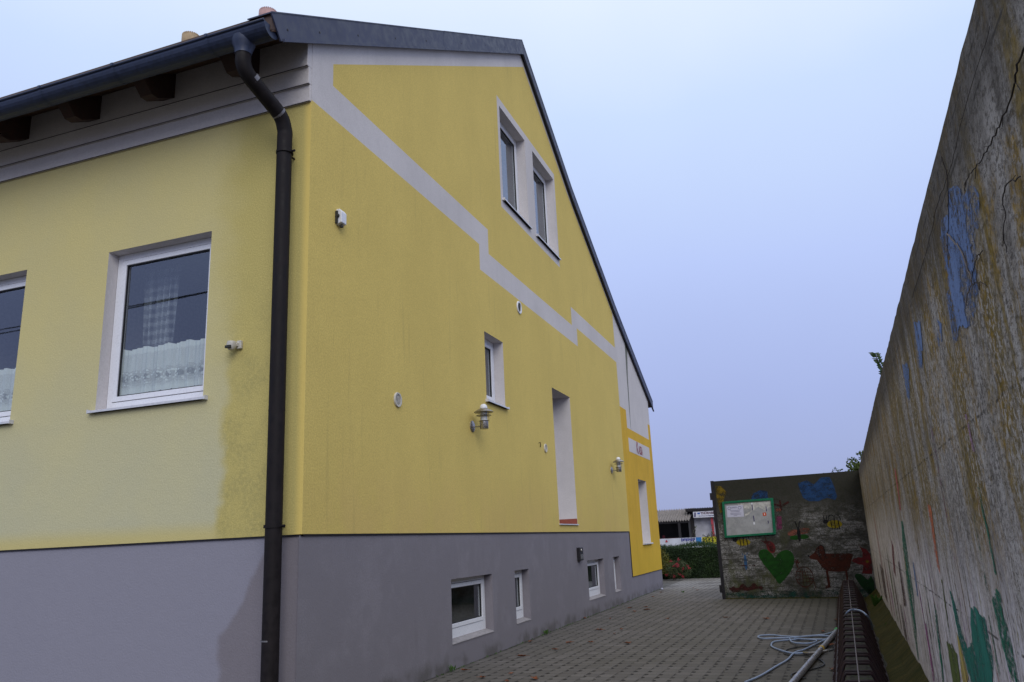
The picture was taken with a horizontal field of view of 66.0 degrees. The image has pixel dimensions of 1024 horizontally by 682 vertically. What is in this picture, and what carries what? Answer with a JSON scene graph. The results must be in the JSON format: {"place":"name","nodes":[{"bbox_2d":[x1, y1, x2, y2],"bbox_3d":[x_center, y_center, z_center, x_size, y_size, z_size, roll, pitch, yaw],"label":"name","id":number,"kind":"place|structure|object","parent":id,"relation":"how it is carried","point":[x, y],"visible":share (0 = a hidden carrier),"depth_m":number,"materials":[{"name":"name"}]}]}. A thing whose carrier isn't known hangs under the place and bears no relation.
{"place":"outdoors","nodes":[
{"label":"outdoors","id":0,"kind":"place"},
{"bbox_2d":[0,6,662,681],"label":"yellow house","id":1,"kind":"structure","parent":0,"point":[290,492],"depth_m":9.49,"materials":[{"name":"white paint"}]},
{"bbox_2d":[0,368,15,410],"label":"lace curtain","id":2,"kind":"object","parent":1,"relation":"hanging from","point":[7,377],"visible":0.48,"depth_m":9.94,"materials":[{"name":"white fabric"}]},
{"bbox_2d":[0,276,25,424],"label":"window","id":3,"kind":"structure","parent":1,"relation":"in","point":[12,291],"depth_m":11.51,"materials":[{"name":"white plastic"}]},
{"bbox_2d":[86,237,211,413],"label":"window","id":4,"kind":"structure","parent":1,"relation":"in","point":[162,293],"depth_m":10.24,"materials":[{"name":"white plastic"}]},
{"bbox_2d":[120,338,204,395],"bbox_3d":[-3.986,0.307,9.107,1.460,0.592,0.063,-8,-15,19],"label":"lace curtain","id":5,"kind":"object","parent":1,"relation":"hanging from","point":[173,358],"visible":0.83,"depth_m":9.13,"materials":[{"name":"white fabric"}]},
{"bbox_2d":[225,340,242,349],"bbox_3d":[-2.986,0.044,8.456,0.137,0.110,0.140,-8,-15,19],"label":"motion sensor","id":6,"kind":"object","parent":1,"relation":"attached to","point":[231,345],"visible":1,"depth_m":8.43,"materials":[{"name":"beige plastic"}]},
{"bbox_2d":[335,209,345,227],"bbox_3d":[-1.982,-1.418,9.128,0.074,0.215,0.140,-8,-15,19],"label":"sensor box","id":7,"kind":"object","parent":1,"relation":"attached to","point":[340,217],"visible":1,"depth_m":9.10,"materials":[{"name":"white plastic"}]},
{"bbox_2d":[394,392,401,406],"bbox_3d":[-1.437,0.740,9.948,0.022,0.190,0.190,-8,-15,19],"label":"wall vent","id":8,"kind":"object","parent":1,"relation":"attached to","point":[397,399],"depth_m":9.95,"materials":[{"name":"beige plastic"}]},
{"bbox_2d":[451,575,493,644],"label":"window","id":9,"kind":"structure","parent":1,"relation":"in","point":[467,593],"depth_m":12.03,"materials":[{"name":"white plastic"}]},
{"bbox_2d":[470,404,492,431],"bbox_3d":[-0.453,1.176,12.111,0.351,0.422,0.304,-8,-15,19],"label":"wall lamp","id":10,"kind":"object","parent":1,"relation":"attached to","point":[483,411],"visible":1,"depth_m":12.06,"materials":[{"name":"metal"}]},
{"bbox_2d":[484,339,509,409],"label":"window","id":11,"kind":"structure","parent":1,"relation":"in","point":[489,353],"depth_m":13.76,"materials":[{"name":"white plastic"}]},
{"bbox_2d":[500,122,532,229],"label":"window","id":12,"kind":"structure","parent":1,"relation":"in","point":[505,137],"depth_m":16.51,"materials":[{"name":"white plastic"}]},
{"bbox_2d":[517,301,521,313],"bbox_3d":[0.140,-0.638,15.034,0.022,0.250,0.250,-8,-15,19],"label":"wall vent","id":13,"kind":"object","parent":1,"relation":"attached to","point":[519,308],"depth_m":15.04,"materials":[{"name":"white plastic"}]},
{"bbox_2d":[515,570,530,623],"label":"window","id":14,"kind":"structure","parent":1,"relation":"in","point":[518,573],"depth_m":13.60,"materials":[{"name":"white plastic"}]},
{"bbox_2d":[501,141,560,259],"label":"window","id":15,"kind":"structure","parent":1,"relation":"in","point":[542,231],"depth_m":18.15,"materials":[{"name":"white plastic"}]},
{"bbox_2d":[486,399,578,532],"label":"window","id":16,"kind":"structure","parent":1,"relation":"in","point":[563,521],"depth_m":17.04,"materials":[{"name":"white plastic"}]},
{"bbox_2d":[577,547,583,560],"bbox_3d":[1.459,4.535,16.805,0.084,0.270,0.270,-8,-15,19],"label":"switch box","id":17,"kind":"object","parent":1,"relation":"attached to","point":[580,557],"visible":1,"depth_m":16.71,"materials":[{"name":"black metal"}]},
{"bbox_2d":[587,559,605,600],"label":"window","id":18,"kind":"structure","parent":1,"relation":"in","point":[593,568],"depth_m":18.56,"materials":[{"name":"white plastic"}]},
{"bbox_2d":[611,457,623,473],"bbox_3d":[2.757,3.238,20.582,0.351,0.422,0.304,-8,-15,19],"label":"wall lamp","id":19,"kind":"object","parent":1,"relation":"attached to","point":[618,461],"visible":1,"depth_m":20.54,"materials":[{"name":"metal"}]},
{"bbox_2d":[613,557,621,591],"bbox_3d":[2.566,5.880,19.910,0.208,0.844,0.690,-8,-15,19],"label":"window","id":20,"kind":"structure","parent":1,"relation":"in","point":[617,590],"depth_m":20.11,"materials":[{"name":"white plastic"}]},
{"bbox_2d":[0,0,974,510],"label":"sky","id":21,"kind":"structure","parent":0,"point":[749,179],"materials":[{"name":"blue"}]},
{"bbox_2d":[424,578,886,681],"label":"paving","id":22,"kind":"structure","parent":0,"point":[696,636],"depth_m":12.03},
{"bbox_2d":[448,665,455,671],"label":"weed","id":23,"kind":"object","parent":22,"relation":"on","point":[451,667],"visible":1,"depth_m":10.33,"materials":[{"name":"green plant"}]},
{"bbox_2d":[436,591,654,675],"bbox_3d":[1.828,6.004,17.370,0.070,0.035,17.936,-8,-15,19],"label":"moss seam","id":24,"kind":"object","parent":22,"relation":"on","point":[556,629],"visible":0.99,"depth_m":15.04,"materials":[{"name":"green plant"}]},
{"bbox_2d":[663,558,691,579],"bbox_3d":[6.178,8.502,29.445,1.050,0.819,0.640,-8,-15,19],"label":"flowering bush","id":25,"kind":"object","parent":22,"relation":"on","point":[677,565],"visible":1,"depth_m":29.37,"materials":[{"name":"green plant"}]},
{"bbox_2d":[710,471,875,598],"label":"painted end wall","id":26,"kind":"structure","parent":22,"relation":"on","point":[817,545],"depth_m":19.41,"materials":[{"name":"concrete"}]},
{"bbox_2d":[722,498,775,537],"bbox_3d":[6.010,4.493,20.026,1.322,0.923,0.058,-10,-16,26],"label":"notice board","id":27,"kind":"object","parent":26,"relation":"attached to","point":[751,517],"visible":1,"depth_m":20.02,"materials":[{"name":"metal"}]},
{"bbox_2d":[744,609,872,681],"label":"garden hose","id":28,"kind":"object","parent":22,"relation":"on","point":[785,638],"visible":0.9,"depth_m":11.43,"materials":[{"name":"grey rubber"}]},
{"bbox_2d":[783,646,833,678],"bbox_3d":[3.742,4.019,9.929,0.678,0.014,2.616,-8,-15,19],"label":"black cable","id":29,"kind":"object","parent":22,"relation":"on","point":[808,656],"visible":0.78,"depth_m":10.33,"materials":[{"name":"grey rubber"}]},
{"bbox_2d":[789,627,836,681],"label":"metal pole","id":30,"kind":"object","parent":22,"relation":"on","point":[802,671],"visible":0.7,"depth_m":9.71,"materials":[{"name":"grey metal"}]},
{"bbox_2d":[803,650,827,654],"bbox_3d":[4.036,4.130,10.468,0.332,0.049,0.114,-2,-14,-1],"label":"hose coupling","id":31,"kind":"object","parent":22,"relation":"on","point":[811,653],"visible":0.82,"depth_m":10.45,"materials":[{"name":"metal"}]},
{"bbox_2d":[832,580,889,681],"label":"row of roof tiles","id":32,"kind":"object","parent":22,"relation":"on","point":[876,664],"visible":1,"depth_m":9.16,"materials":[{"name":"brown fired clay"}]},
{"bbox_2d":[869,594,882,606],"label":"weed","id":33,"kind":"object","parent":22,"relation":"on","point":[875,600],"visible":0.52,"depth_m":15.54,"materials":[{"name":"green plant"}]},
{"bbox_2d":[858,0,1023,681],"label":"concrete wall","id":34,"kind":"structure","parent":22,"relation":"on","point":[941,471],"depth_m":3.38,"materials":[{"name":"grey concrete"}]},
{"bbox_2d":[869,352,883,374],"bbox_3d":[3.597,0.224,7.726,0.171,0.245,0.101,-8,-15,19],"label":"wall sprout","id":35,"kind":"object","parent":34,"relation":"on","point":[877,361],"depth_m":7.74,"materials":[{"name":"green plant"}]},
{"bbox_2d":[941,156,949,259],"bbox_3d":[1.694,-0.519,3.081,0.005,0.339,0.288,-8,-15,20],"label":"dead vine","id":36,"kind":"object","parent":34,"relation":"attached to","point":[947,205],"visible":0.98,"depth_m":3.04,"materials":[{"name":"plant"}]},
{"bbox_2d":[912,26,989,297],"bbox_3d":[1.757,-0.541,3.258,0.009,0.050,2.599,-8,-15,21],"label":"dead vine","id":37,"kind":"object","parent":34,"relation":"attached to","point":[952,159],"visible":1,"depth_m":2.86,"materials":[{"name":"plant"}]},
{"bbox_2d":[946,233,972,305],"bbox_3d":[1.670,-0.295,2.943,0.007,0.332,0.292,-8,-15,20],"label":"dead vine","id":38,"kind":"object","parent":34,"relation":"attached to","point":[965,264],"visible":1,"depth_m":2.88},
{"bbox_2d":[971,250,986,290],"bbox_3d":[1.575,-0.215,2.663,0.006,0.132,0.291,-8,-15,21],"label":"dead vine","id":39,"kind":"object","parent":34,"relation":"attached to","point":[973,270],"visible":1,"depth_m":2.67,"materials":[{"name":"plant"}]},
{"bbox_2d":[964,47,1023,190],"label":"dead vine","id":40,"kind":"object","parent":34,"relation":"attached to","point":[1015,81],"visible":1,"depth_m":2.04,"materials":[{"name":"plant"}]},
{"bbox_2d":[1001,175,1020,252],"bbox_3d":[1.350,-0.355,2.134,0.008,0.145,0.310,-8,-15,20],"label":"dead vine","id":41,"kind":"object","parent":34,"relation":"attached to","point":[1004,207],"visible":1,"depth_m":2.21,"materials":[{"name":"plant"}]},
{"bbox_2d":[657,508,695,537],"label":"open shed","id":42,"kind":"structure","parent":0,"point":[674,523],"depth_m":51.52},
{"bbox_2d":[663,577,719,579],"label":"yard","id":43,"kind":"structure","parent":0,"point":[691,578],"depth_m":29.99,"materials":[{"name":"grey concrete"}]},
{"bbox_2d":[661,549,673,575],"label":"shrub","id":44,"kind":"object","parent":43,"relation":"on","point":[663,561],"visible":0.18,"depth_m":30.19,"materials":[{"name":"green plant"}]},
{"bbox_2d":[660,536,715,547],"bbox_3d":[6.833,8.555,32.376,11.000,0.905,0.040,-8,-15,19],"label":"banner","id":45,"kind":"object","parent":43,"relation":"on","point":[673,541],"visible":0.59,"depth_m":32.40,"materials":[{"name":"white fabric"}]},
{"bbox_2d":[660,540,719,578],"bbox_3d":[7.284,8.461,30.633,17.000,1.499,1.211,-8,-15,19],"label":"hedge","id":46,"kind":"object","parent":43,"relation":"on","point":[702,561],"visible":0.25,"depth_m":30.28,"materials":[{"name":"green plant"}]},
{"bbox_2d":[685,507,715,536],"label":"white building","id":47,"kind":"structure","parent":43,"relation":"on","point":[703,525],"depth_m":49.94,"materials":[{"name":"white paint"}]},
{"bbox_2d":[693,511,713,517],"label":"shop sign","id":48,"kind":"object","parent":47,"relation":"attached to","point":[700,514],"visible":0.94,"depth_m":49.59,"materials":[{"name":"white plastic"}]},
{"bbox_2d":[689,524,716,542],"bbox_3d":[7.833,7.840,31.550,1.541,0.999,0.261,-8,-15,19],"label":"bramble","id":49,"kind":"object","parent":43,"relation":"on","point":[708,535],"visible":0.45,"depth_m":31.55,"materials":[{"name":"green plant"}]},
{"bbox_2d":[711,517,714,536],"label":"red post","id":50,"kind":"object","parent":43,"relation":"on","point":[712,526],"visible":0.45,"depth_m":49.42,"materials":[{"name":"red metal"}]},
{"bbox_2d":[846,450,862,470],"bbox_3d":[10.593,4.941,22.246,2.546,3.753,1.311,1,-15,-13],"label":"tree","id":51,"kind":"object","parent":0,"point":[856,465],"visible":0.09,"depth_m":22.55,"materials":[{"name":"green plant"}]}
]}

